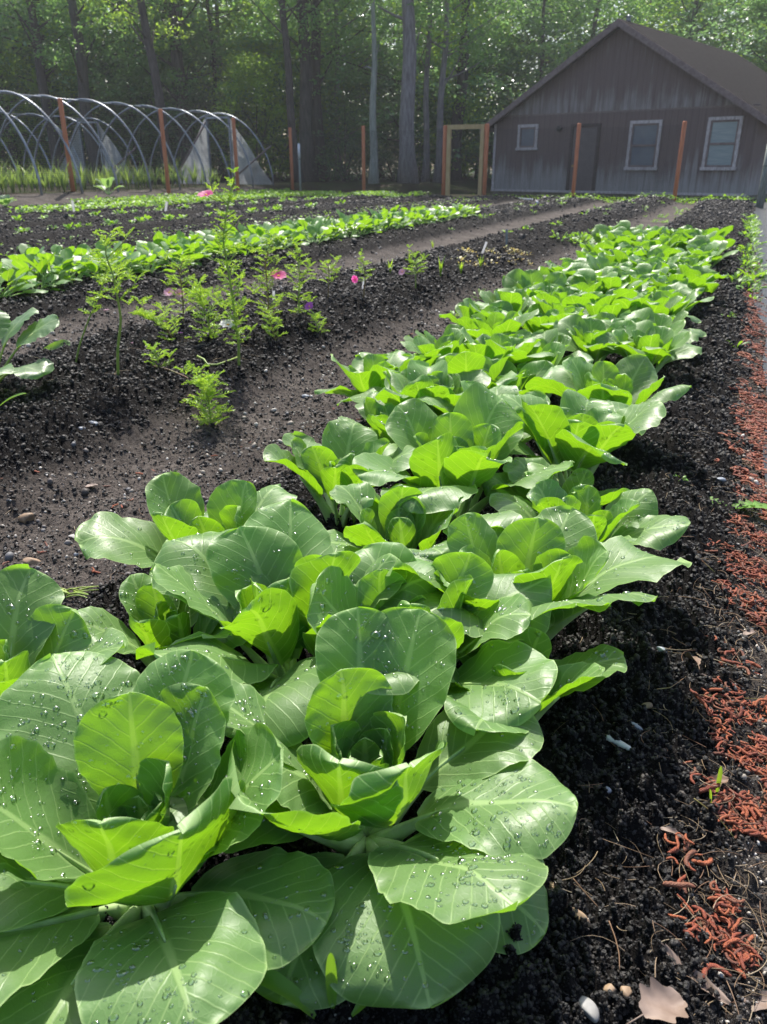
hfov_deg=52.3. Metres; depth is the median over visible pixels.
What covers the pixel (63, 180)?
garlic plant
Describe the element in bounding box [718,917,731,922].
pine catkin
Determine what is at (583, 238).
weed
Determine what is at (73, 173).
garlic plant
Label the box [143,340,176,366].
cosmos plant
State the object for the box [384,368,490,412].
pak choi
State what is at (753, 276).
weed
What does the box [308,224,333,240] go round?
spinach plant
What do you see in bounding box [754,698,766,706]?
pine catkin
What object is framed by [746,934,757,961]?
pine catkin
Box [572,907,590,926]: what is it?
stone
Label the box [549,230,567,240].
weed
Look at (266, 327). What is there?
cosmos plant
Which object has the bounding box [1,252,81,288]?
spinach plant
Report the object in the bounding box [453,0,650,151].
forest tree
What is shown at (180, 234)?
spinach plant
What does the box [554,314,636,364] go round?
pak choi
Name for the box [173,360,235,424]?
cosmos plant
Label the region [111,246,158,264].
spinach plant
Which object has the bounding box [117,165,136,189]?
garlic plant
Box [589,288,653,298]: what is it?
pak choi
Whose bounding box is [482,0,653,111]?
woodland shrub
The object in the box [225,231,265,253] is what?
spinach plant
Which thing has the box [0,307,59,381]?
squash plant
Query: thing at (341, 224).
spinach plant
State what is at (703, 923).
pine catkin
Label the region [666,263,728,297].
pak choi
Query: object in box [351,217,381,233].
spinach plant
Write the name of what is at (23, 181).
garlic plant
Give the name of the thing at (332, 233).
spinach plant
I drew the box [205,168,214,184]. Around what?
garlic plant
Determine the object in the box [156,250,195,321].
cosmos plant
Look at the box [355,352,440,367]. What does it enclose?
pak choi
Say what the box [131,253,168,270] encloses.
spinach plant
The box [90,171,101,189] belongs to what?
garlic plant
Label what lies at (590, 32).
woodland shrub
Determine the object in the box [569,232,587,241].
weed
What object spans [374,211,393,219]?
spinach plant
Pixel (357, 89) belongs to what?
woodland shrub
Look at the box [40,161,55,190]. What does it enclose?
garlic plant
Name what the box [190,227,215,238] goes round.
spinach plant
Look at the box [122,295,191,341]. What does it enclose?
cosmos plant
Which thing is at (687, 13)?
woodland shrub
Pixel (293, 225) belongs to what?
spinach plant
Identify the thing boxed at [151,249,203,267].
spinach plant
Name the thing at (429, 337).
pak choi
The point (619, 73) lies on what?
wooden shed
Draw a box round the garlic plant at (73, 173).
[61,154,76,188]
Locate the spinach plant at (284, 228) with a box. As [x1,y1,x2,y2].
[277,223,298,239]
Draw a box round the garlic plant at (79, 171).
[74,163,82,177]
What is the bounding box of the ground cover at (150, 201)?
[6,188,766,212]
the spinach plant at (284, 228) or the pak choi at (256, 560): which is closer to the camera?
the pak choi at (256, 560)
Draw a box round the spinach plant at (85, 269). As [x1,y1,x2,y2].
[46,254,96,282]
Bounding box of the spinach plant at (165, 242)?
[161,238,198,259]
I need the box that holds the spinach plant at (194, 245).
[185,242,210,261]
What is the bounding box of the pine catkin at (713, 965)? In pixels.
[702,963,731,978]
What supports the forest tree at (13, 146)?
on the ground at (460, 235)
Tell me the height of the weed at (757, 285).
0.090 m
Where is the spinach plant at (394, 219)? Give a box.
[371,215,397,227]
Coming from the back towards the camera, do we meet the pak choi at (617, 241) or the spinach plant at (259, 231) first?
the spinach plant at (259, 231)
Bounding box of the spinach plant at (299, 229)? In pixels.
[284,226,305,241]
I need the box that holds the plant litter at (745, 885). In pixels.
[1,261,766,1023]
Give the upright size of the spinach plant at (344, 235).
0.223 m
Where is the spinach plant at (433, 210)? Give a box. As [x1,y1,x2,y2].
[425,208,446,222]
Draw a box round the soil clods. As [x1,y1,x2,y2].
[0,194,759,284]
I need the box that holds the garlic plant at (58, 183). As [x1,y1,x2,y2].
[48,157,66,190]
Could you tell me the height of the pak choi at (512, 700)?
0.240 m
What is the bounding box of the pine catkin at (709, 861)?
[690,858,712,865]
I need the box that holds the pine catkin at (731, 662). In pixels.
[721,659,740,664]
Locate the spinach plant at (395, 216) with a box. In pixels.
[382,214,408,228]
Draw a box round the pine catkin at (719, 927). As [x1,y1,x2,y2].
[715,924,731,938]
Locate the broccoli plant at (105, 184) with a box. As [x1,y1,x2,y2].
[94,177,124,194]
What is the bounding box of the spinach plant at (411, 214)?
[393,210,422,224]
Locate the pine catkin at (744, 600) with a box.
[739,597,755,604]
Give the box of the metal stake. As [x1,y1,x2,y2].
[297,143,300,190]
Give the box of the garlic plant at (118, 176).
[105,160,127,185]
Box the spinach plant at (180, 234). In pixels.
[163,231,189,244]
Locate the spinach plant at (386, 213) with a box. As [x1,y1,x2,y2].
[385,212,412,226]
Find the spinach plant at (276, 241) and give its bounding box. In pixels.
[255,236,282,247]
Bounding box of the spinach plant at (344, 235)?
[329,219,357,237]
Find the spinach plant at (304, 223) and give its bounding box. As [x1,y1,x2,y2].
[294,219,316,237]
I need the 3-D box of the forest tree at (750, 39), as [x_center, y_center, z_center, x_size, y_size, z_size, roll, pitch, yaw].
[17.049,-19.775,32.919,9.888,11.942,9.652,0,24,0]
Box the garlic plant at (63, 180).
[54,161,69,191]
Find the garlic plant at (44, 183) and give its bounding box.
[39,174,47,191]
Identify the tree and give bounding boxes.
[0,0,90,165]
[0,0,107,171]
[0,0,107,178]
[0,0,146,155]
[0,0,152,178]
[0,0,157,162]
[2,0,249,173]
[6,1,101,153]
[9,0,206,133]
[69,0,260,153]
[73,0,267,155]
[79,0,194,182]
[89,0,299,179]
[101,0,247,169]
[128,0,325,178]
[141,1,295,177]
[184,1,269,123]
[192,1,420,129]
[196,0,343,180]
[207,0,439,135]
[232,0,329,182]
[238,0,390,180]
[240,0,435,179]
[250,0,362,181]
[289,0,522,162]
[321,0,455,177]
[356,0,458,183]
[364,0,378,183]
[375,0,489,181]
[375,0,527,182]
[384,0,563,164]
[397,0,566,177]
[414,0,525,179]
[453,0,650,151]
[460,0,561,138]
[477,0,612,102]
[496,0,684,86]
[524,0,622,72]
[545,0,753,73]
[614,0,766,49]
[653,5,750,50]
[655,0,766,63]
[665,0,764,62]
[666,0,766,71]
[731,1,766,71]
[735,16,766,63]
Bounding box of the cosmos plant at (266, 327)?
[261,310,287,340]
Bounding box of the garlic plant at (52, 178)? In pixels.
[46,165,54,189]
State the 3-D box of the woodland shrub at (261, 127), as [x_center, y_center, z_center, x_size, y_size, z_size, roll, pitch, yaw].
[-3.966,-17.584,34.854,6.484,5.359,5.785,0,24,0]
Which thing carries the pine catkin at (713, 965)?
on the ground at (460, 235)
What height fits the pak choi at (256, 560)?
0.251 m
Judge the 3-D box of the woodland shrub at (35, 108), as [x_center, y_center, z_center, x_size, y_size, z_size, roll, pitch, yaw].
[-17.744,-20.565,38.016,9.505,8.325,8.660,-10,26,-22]
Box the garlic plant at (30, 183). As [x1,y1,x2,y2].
[20,163,35,190]
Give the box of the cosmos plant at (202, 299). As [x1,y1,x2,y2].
[181,274,227,341]
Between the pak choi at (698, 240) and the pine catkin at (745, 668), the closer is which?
the pine catkin at (745, 668)
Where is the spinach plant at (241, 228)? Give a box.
[227,224,264,242]
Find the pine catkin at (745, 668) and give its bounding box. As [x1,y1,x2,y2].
[736,666,749,675]
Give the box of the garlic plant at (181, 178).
[171,165,185,186]
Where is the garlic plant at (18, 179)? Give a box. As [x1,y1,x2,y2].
[8,161,23,192]
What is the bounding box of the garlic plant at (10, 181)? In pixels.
[5,165,16,192]
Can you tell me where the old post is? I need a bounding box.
[756,147,766,207]
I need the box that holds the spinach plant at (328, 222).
[310,217,331,226]
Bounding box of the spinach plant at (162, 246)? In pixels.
[135,241,177,257]
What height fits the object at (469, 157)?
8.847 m
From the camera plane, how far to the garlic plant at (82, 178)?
19.06 m
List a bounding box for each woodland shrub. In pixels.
[0,0,112,172]
[0,2,67,178]
[0,5,164,177]
[0,30,101,172]
[0,42,33,160]
[0,51,66,178]
[1,0,121,166]
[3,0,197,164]
[3,31,87,173]
[9,55,121,172]
[19,0,249,175]
[61,50,198,168]
[70,50,172,175]
[91,57,176,179]
[93,63,178,177]
[103,19,248,172]
[104,1,251,156]
[114,0,341,167]
[121,40,227,175]
[130,80,240,175]
[138,62,252,176]
[168,77,260,174]
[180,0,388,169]
[191,58,297,175]
[194,28,332,178]
[197,3,347,176]
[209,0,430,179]
[211,50,298,176]
[227,52,364,177]
[253,2,396,178]
[263,2,417,177]
[293,0,437,171]
[296,63,398,180]
[298,33,421,179]
[342,4,474,176]
[343,35,494,177]
[346,74,436,180]
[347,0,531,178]
[368,72,481,174]
[369,77,478,179]
[398,37,496,174]
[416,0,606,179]
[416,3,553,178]
[416,20,514,176]
[418,54,515,178]
[432,1,598,166]
[467,4,606,167]
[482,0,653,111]
[510,0,704,81]
[510,29,589,103]
[540,22,609,79]
[571,0,683,51]
[588,0,734,49]
[648,0,763,66]
[658,0,766,64]
[703,0,766,66]
[724,0,766,60]
[729,4,766,64]
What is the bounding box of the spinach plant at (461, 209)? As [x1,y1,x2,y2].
[440,205,469,217]
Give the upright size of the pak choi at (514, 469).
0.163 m
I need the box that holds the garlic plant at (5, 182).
[0,170,10,193]
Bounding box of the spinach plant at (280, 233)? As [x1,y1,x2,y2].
[262,228,303,249]
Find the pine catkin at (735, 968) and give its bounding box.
[726,948,745,978]
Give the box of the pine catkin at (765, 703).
[763,695,766,709]
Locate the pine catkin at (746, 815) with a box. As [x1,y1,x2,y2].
[740,805,748,819]
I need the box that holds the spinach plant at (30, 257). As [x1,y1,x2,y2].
[0,254,60,281]
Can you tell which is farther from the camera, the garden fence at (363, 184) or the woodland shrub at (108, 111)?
the woodland shrub at (108, 111)
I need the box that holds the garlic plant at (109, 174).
[103,165,118,189]
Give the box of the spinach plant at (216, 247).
[199,242,228,259]
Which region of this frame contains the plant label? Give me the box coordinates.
[505,229,507,244]
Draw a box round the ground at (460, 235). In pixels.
[0,171,766,1023]
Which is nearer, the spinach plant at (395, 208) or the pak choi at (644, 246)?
the pak choi at (644, 246)
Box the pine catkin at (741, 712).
[735,706,742,717]
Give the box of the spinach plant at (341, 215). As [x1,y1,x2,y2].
[327,209,353,217]
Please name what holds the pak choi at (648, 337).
on the ground at (460, 235)
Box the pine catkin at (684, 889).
[679,873,686,893]
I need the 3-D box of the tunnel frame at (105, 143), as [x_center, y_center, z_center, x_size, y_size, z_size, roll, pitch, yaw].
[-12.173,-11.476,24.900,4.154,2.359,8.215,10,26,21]
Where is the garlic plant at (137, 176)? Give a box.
[127,159,143,187]
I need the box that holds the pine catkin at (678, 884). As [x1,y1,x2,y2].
[662,881,695,887]
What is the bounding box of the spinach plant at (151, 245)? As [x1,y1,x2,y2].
[135,241,169,262]
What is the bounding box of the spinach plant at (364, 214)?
[357,212,372,218]
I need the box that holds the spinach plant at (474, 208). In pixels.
[457,203,479,216]
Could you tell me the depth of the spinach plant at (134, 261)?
5.73 m
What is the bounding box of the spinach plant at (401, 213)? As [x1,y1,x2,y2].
[391,211,415,228]
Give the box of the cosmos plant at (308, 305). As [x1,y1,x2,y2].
[305,302,329,332]
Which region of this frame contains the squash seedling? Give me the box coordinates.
[45,340,69,349]
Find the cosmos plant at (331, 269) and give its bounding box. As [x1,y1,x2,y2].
[318,254,340,298]
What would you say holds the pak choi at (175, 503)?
on the ground at (460, 235)
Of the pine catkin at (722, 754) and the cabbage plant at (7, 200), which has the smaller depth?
the pine catkin at (722, 754)
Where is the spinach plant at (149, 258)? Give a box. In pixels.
[123,247,175,272]
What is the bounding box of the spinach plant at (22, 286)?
[0,273,47,298]
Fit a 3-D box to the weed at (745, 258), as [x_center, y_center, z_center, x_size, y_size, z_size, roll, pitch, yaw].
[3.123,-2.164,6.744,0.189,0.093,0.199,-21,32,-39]
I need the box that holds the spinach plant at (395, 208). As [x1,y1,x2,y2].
[381,205,398,212]
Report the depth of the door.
24.81 m
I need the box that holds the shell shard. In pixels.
[606,734,630,749]
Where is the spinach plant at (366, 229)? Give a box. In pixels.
[348,221,381,233]
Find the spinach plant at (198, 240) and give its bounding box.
[174,237,203,250]
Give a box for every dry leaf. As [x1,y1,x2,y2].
[626,977,688,1023]
[659,826,681,837]
[661,943,730,1004]
[684,652,700,669]
[706,774,728,786]
[743,629,755,634]
[744,991,766,1011]
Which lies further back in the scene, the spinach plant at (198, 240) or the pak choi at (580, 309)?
the spinach plant at (198, 240)
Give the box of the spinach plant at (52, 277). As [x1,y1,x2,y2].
[9,271,63,290]
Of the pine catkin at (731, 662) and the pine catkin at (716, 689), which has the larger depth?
the pine catkin at (731, 662)
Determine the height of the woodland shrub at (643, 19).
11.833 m
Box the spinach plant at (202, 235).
[183,231,207,243]
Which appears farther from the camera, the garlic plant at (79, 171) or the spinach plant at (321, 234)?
the garlic plant at (79, 171)
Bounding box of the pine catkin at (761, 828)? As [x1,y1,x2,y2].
[754,820,765,830]
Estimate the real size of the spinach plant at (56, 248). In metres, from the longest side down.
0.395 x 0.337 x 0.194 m
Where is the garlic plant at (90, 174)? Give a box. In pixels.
[83,166,93,188]
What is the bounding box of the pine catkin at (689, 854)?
[683,849,697,868]
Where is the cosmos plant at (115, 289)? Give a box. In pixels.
[83,226,148,374]
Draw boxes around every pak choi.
[0,564,128,695]
[0,650,334,1023]
[74,472,296,567]
[77,570,245,666]
[136,498,444,746]
[150,607,577,1009]
[260,953,365,1019]
[263,419,415,527]
[288,542,557,726]
[314,349,415,403]
[328,482,504,559]
[337,360,462,416]
[338,390,431,443]
[352,382,574,525]
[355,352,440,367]
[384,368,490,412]
[385,505,691,642]
[400,328,469,363]
[415,324,467,346]
[418,380,549,463]
[435,327,554,366]
[435,347,517,388]
[439,298,516,329]
[444,627,626,735]
[455,300,512,316]
[458,309,538,339]
[464,329,531,348]
[475,288,549,315]
[482,457,629,506]
[483,356,553,394]
[489,479,690,549]
[494,269,566,293]
[498,389,665,487]
[510,282,559,296]
[510,328,593,364]
[516,342,592,397]
[517,303,586,332]
[525,354,690,405]
[526,284,591,297]
[528,293,598,305]
[531,295,596,317]
[537,266,575,286]
[545,258,576,270]
[546,266,567,285]
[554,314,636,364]
[560,250,585,259]
[560,262,629,283]
[561,288,628,316]
[564,303,640,317]
[566,268,630,296]
[575,251,604,259]
[575,258,588,264]
[580,240,621,253]
[581,275,648,295]
[586,254,638,278]
[588,236,631,247]
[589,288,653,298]
[591,224,626,242]
[593,312,614,360]
[594,320,701,372]
[598,246,645,256]
[599,231,633,239]
[601,307,698,343]
[603,250,628,265]
[607,268,659,291]
[609,261,632,266]
[612,220,643,230]
[612,226,664,239]
[612,296,700,322]
[615,258,669,274]
[618,242,659,257]
[628,256,677,273]
[630,233,683,246]
[630,254,678,265]
[633,263,668,277]
[633,282,688,296]
[635,226,661,237]
[635,248,680,259]
[639,244,701,260]
[642,286,713,315]
[649,271,718,292]
[650,232,689,250]
[650,275,704,293]
[653,311,706,336]
[657,227,674,238]
[666,227,696,250]
[666,262,710,273]
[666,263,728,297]
[670,253,711,263]
[677,225,701,229]
[677,251,717,262]
[677,257,711,266]
[679,240,727,263]
[680,235,725,244]
[686,229,724,241]
[687,235,738,268]
[695,228,735,247]
[702,225,732,235]
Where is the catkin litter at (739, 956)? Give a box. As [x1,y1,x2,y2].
[664,260,766,970]
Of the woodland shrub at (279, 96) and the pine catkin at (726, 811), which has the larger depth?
the woodland shrub at (279, 96)
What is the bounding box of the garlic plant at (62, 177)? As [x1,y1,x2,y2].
[54,166,74,188]
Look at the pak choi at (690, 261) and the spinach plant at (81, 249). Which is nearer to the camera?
the pak choi at (690, 261)
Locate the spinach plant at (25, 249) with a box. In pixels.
[8,244,43,269]
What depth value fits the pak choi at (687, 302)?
3.78 m
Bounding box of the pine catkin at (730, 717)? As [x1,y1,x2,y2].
[722,708,732,722]
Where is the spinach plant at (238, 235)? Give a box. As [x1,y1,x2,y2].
[221,229,250,249]
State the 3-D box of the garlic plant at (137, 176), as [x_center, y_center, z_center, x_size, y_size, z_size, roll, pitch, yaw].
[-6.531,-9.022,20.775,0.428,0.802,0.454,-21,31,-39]
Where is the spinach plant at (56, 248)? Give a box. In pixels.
[41,244,75,256]
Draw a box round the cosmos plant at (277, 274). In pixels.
[245,229,286,318]
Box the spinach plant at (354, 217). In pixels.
[342,214,372,226]
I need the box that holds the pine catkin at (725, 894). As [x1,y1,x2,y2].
[724,890,731,913]
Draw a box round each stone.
[18,513,34,523]
[22,557,39,564]
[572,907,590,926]
[579,996,598,1022]
[603,983,615,991]
[620,986,631,998]
[632,722,642,730]
[642,702,652,708]
[656,646,667,652]
[716,477,725,481]
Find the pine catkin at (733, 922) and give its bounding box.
[724,909,736,932]
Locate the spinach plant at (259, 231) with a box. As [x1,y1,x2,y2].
[247,225,271,236]
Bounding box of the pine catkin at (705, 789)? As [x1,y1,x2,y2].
[698,783,719,793]
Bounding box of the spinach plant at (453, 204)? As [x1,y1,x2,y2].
[452,203,478,217]
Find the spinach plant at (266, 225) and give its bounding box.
[240,222,270,232]
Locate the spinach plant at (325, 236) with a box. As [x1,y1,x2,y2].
[303,231,332,242]
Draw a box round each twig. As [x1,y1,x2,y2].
[572,878,597,906]
[608,921,619,969]
[694,798,734,838]
[707,695,757,698]
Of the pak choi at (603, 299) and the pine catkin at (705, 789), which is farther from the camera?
the pak choi at (603, 299)
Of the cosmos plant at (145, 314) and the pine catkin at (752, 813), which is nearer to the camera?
the pine catkin at (752, 813)
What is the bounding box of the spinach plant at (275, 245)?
[249,237,284,247]
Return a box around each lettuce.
[12,215,21,220]
[14,228,24,233]
[63,222,74,229]
[101,218,113,225]
[131,216,143,221]
[142,214,152,220]
[162,214,173,220]
[245,207,256,212]
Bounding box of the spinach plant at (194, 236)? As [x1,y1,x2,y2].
[183,232,203,240]
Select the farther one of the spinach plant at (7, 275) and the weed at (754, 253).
the weed at (754, 253)
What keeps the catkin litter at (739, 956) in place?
on the ground at (460, 235)
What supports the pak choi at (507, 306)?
on the ground at (460, 235)
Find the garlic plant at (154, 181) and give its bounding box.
[141,159,163,186]
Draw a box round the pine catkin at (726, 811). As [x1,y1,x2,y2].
[721,808,739,816]
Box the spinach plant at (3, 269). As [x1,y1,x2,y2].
[0,267,46,283]
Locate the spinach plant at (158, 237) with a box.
[135,231,178,246]
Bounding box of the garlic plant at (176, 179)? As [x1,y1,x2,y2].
[168,159,179,184]
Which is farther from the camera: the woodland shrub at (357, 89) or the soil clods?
the woodland shrub at (357, 89)
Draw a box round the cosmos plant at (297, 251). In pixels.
[277,238,316,312]
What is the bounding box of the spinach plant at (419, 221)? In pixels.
[413,213,429,225]
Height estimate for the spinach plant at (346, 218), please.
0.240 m
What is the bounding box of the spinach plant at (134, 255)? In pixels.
[96,251,150,275]
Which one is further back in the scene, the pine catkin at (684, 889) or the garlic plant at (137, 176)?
the garlic plant at (137, 176)
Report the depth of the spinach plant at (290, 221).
8.96 m
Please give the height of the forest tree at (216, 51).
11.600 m
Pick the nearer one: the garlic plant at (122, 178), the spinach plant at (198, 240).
the spinach plant at (198, 240)
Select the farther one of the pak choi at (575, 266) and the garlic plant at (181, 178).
the garlic plant at (181, 178)
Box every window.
[515,124,538,149]
[623,120,662,169]
[699,116,743,169]
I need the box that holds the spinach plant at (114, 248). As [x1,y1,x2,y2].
[87,241,127,258]
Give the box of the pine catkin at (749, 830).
[744,829,759,832]
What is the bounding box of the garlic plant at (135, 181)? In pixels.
[132,163,139,185]
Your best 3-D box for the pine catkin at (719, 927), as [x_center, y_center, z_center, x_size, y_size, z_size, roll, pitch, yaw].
[0.383,0.477,0.893,0.039,0.008,0.009,20,27,35]
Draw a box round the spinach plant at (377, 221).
[364,219,387,232]
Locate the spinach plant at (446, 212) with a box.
[433,210,456,220]
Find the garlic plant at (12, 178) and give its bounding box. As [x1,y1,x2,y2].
[3,163,19,191]
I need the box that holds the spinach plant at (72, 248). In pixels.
[59,246,89,255]
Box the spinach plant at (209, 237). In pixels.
[193,235,224,255]
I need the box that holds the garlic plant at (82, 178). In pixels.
[77,168,85,188]
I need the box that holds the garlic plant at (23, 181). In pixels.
[8,158,31,191]
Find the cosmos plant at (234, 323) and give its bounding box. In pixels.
[197,167,257,365]
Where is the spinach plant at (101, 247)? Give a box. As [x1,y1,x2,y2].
[81,240,111,271]
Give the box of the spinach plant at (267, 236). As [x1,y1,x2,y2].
[247,233,277,252]
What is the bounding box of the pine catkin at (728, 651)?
[723,650,734,654]
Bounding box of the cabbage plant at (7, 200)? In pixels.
[0,194,16,205]
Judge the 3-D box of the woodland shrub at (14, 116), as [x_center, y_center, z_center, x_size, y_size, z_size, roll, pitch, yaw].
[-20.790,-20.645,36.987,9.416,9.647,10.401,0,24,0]
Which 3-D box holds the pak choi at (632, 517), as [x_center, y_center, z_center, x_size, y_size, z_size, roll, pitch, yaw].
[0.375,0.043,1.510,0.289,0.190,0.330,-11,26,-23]
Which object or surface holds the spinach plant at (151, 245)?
on the ground at (460, 235)
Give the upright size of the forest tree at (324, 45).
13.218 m
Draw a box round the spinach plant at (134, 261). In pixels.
[99,250,145,273]
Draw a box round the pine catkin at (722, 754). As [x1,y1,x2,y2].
[712,752,728,757]
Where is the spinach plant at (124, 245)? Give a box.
[111,243,132,252]
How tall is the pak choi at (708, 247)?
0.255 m
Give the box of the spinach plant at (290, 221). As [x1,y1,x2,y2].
[283,219,298,223]
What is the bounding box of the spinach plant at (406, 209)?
[400,207,424,212]
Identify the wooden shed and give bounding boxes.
[480,15,766,199]
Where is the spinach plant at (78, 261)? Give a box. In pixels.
[70,260,101,273]
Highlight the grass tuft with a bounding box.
[0,393,25,404]
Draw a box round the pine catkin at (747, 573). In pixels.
[743,571,758,575]
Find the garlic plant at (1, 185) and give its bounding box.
[0,158,8,193]
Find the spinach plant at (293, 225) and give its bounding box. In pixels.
[288,223,312,236]
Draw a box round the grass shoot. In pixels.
[709,766,722,802]
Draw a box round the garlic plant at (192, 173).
[185,161,196,184]
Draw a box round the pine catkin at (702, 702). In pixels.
[695,692,707,707]
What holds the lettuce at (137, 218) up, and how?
on the ground at (460, 235)
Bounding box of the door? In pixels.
[565,123,600,190]
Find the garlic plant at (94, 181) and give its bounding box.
[89,167,98,190]
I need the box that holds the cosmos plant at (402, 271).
[398,244,429,287]
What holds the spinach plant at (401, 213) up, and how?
on the ground at (460, 235)
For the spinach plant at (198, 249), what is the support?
on the ground at (460, 235)
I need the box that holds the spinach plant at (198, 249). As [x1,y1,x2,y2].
[166,241,211,265]
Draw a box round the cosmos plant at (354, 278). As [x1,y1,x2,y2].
[351,249,373,297]
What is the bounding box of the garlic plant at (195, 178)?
[189,164,201,183]
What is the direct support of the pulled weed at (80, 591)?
on the ground at (460, 235)
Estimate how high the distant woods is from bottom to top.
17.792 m
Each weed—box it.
[60,586,98,598]
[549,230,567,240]
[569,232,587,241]
[569,234,587,245]
[575,232,593,244]
[726,272,751,286]
[727,271,751,279]
[733,255,756,265]
[737,268,764,277]
[740,260,756,267]
[741,272,760,286]
[742,278,766,291]
[745,248,764,259]
[748,268,766,277]
[755,259,766,268]
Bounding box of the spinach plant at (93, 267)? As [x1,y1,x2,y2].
[73,254,124,280]
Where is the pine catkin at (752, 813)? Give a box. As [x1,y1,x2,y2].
[743,805,755,819]
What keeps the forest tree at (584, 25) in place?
on the ground at (460, 235)
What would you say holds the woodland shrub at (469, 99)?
on the ground at (460, 235)
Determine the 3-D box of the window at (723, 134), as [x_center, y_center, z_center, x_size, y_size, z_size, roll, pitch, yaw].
[9.580,-10.432,22.129,1.020,1.380,0.083,19,30,37]
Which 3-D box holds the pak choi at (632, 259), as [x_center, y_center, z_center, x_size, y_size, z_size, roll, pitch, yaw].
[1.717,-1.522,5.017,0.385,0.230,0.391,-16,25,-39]
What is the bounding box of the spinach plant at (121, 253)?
[115,251,159,267]
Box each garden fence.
[0,98,293,194]
[292,126,442,194]
[486,121,686,200]
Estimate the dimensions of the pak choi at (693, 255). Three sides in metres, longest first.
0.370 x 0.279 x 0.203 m
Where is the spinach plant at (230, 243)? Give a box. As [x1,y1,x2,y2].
[204,236,246,257]
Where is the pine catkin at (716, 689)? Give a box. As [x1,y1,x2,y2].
[706,688,722,690]
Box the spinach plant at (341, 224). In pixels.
[333,218,368,237]
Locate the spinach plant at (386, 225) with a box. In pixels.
[376,218,396,231]
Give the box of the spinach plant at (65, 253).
[51,248,107,280]
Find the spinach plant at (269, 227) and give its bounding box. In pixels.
[242,224,274,232]
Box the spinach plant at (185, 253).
[160,248,210,262]
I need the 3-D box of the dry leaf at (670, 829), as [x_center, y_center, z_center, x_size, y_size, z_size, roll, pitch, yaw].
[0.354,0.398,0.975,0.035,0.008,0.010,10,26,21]
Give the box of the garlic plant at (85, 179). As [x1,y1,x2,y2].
[77,165,89,188]
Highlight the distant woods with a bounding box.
[14,0,763,175]
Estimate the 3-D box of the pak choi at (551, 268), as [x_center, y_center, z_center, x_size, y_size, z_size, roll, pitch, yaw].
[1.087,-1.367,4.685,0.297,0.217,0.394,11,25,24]
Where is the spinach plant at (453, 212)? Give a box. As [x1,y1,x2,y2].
[438,209,459,220]
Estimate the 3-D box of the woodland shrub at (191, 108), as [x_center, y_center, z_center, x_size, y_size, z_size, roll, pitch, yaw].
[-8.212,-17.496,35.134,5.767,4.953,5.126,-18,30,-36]
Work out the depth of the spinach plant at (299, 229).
8.13 m
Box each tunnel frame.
[0,90,273,194]
[0,111,140,186]
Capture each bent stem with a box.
[153,365,204,390]
[196,355,236,365]
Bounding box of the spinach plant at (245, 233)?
[242,231,255,245]
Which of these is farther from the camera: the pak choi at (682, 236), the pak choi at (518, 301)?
the pak choi at (682, 236)
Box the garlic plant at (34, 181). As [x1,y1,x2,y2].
[20,167,40,191]
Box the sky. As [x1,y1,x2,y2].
[0,0,753,170]
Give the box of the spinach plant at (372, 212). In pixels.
[369,209,385,218]
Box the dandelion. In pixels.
[710,496,766,511]
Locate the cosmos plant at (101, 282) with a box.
[75,258,117,362]
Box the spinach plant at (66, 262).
[17,253,91,287]
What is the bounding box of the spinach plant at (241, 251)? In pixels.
[208,241,248,254]
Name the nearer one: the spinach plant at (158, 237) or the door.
the spinach plant at (158, 237)
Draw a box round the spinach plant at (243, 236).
[228,230,248,239]
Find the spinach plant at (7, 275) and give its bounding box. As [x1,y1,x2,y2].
[0,268,36,295]
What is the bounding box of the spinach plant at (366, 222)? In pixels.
[346,220,374,235]
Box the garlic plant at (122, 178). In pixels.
[114,160,127,187]
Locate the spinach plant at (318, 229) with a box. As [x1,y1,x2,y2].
[299,220,332,243]
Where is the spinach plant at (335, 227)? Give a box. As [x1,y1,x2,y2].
[324,219,348,237]
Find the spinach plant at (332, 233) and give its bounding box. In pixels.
[315,226,339,240]
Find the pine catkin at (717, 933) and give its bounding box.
[714,930,730,945]
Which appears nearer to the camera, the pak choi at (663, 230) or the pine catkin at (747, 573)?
the pine catkin at (747, 573)
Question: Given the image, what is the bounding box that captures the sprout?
[438,257,444,275]
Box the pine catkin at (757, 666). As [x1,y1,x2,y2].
[746,660,761,668]
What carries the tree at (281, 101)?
on the ground at (460, 235)
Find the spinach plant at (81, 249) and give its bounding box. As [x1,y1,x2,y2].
[73,244,86,254]
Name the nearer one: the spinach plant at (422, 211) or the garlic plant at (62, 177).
the spinach plant at (422, 211)
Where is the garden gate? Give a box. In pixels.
[441,124,488,197]
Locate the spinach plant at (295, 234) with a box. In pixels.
[281,230,309,246]
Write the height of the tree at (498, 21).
7.690 m
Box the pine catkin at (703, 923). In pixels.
[690,919,716,926]
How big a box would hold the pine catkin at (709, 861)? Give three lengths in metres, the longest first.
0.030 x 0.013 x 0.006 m
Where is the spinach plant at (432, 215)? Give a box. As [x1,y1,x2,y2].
[416,210,437,223]
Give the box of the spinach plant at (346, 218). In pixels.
[323,215,351,234]
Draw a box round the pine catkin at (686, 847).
[680,834,689,851]
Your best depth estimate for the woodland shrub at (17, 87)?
36.10 m
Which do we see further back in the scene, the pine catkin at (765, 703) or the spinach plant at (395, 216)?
the spinach plant at (395, 216)
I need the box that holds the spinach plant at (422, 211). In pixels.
[412,209,432,223]
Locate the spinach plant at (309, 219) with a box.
[299,216,324,223]

